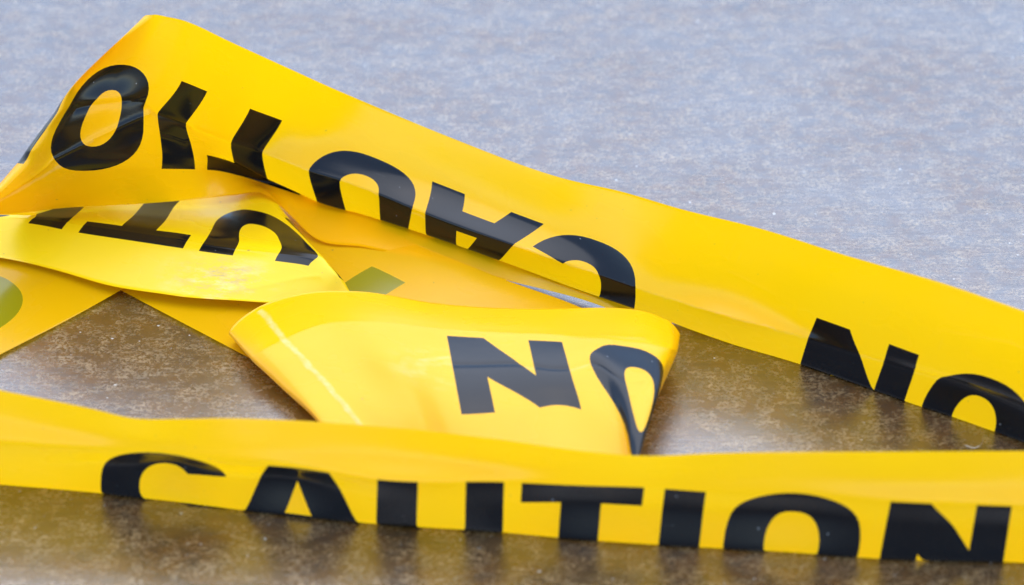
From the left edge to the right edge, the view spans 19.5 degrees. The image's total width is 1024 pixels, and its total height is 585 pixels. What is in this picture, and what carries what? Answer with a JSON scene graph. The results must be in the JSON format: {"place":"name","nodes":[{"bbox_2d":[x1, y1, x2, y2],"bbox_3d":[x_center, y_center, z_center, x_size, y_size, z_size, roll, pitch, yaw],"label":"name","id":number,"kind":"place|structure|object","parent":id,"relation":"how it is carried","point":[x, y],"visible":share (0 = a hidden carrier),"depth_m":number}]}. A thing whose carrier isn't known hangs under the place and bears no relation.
{"place":"outdoors","nodes":[
{"label":"outdoors","id":0,"kind":"place"},
{"bbox_2d":[0,0,1023,584],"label":"ground","id":1,"kind":"structure","parent":0,"point":[800,120],"depth_m":1.13},
{"bbox_2d":[0,258,123,353],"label":"caution tape","id":2,"kind":"object","parent":1,"relation":"on","point":[36,300],"visible":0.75,"depth_m":1.06},
{"bbox_2d":[121,206,580,357],"bbox_3d":[-0.058,0.002,1.058,0.194,0.003,0.096,26,42,32],"label":"caution tape","id":3,"kind":"object","parent":1,"relation":"on","point":[417,272],"visible":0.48,"depth_m":1.06},
{"bbox_2d":[0,192,348,301],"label":"caution tape","id":4,"kind":"object","parent":3,"relation":"on","point":[255,247],"visible":0.85,"depth_m":1.07},
{"bbox_2d":[229,291,679,455],"bbox_3d":[-0.025,0.027,1.006,0.155,0.022,0.090,7,36,10],"label":"caution tape","id":5,"kind":"object","parent":3,"relation":"on","point":[588,379],"visible":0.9,"depth_m":1.00},
{"bbox_2d":[19,9,1001,584],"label":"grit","id":6,"kind":"object","parent":1,"relation":"on","point":[401,567],"visible":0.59,"depth_m":1.02},
{"bbox_2d":[0,15,1023,441],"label":"caution tape","id":7,"kind":"object","parent":1,"relation":"on","point":[158,109],"visible":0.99,"depth_m":1.05},
{"bbox_2d":[0,390,1023,562],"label":"caution tape","id":8,"kind":"object","parent":1,"relation":"on","point":[944,505],"visible":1,"depth_m":0.94}
]}

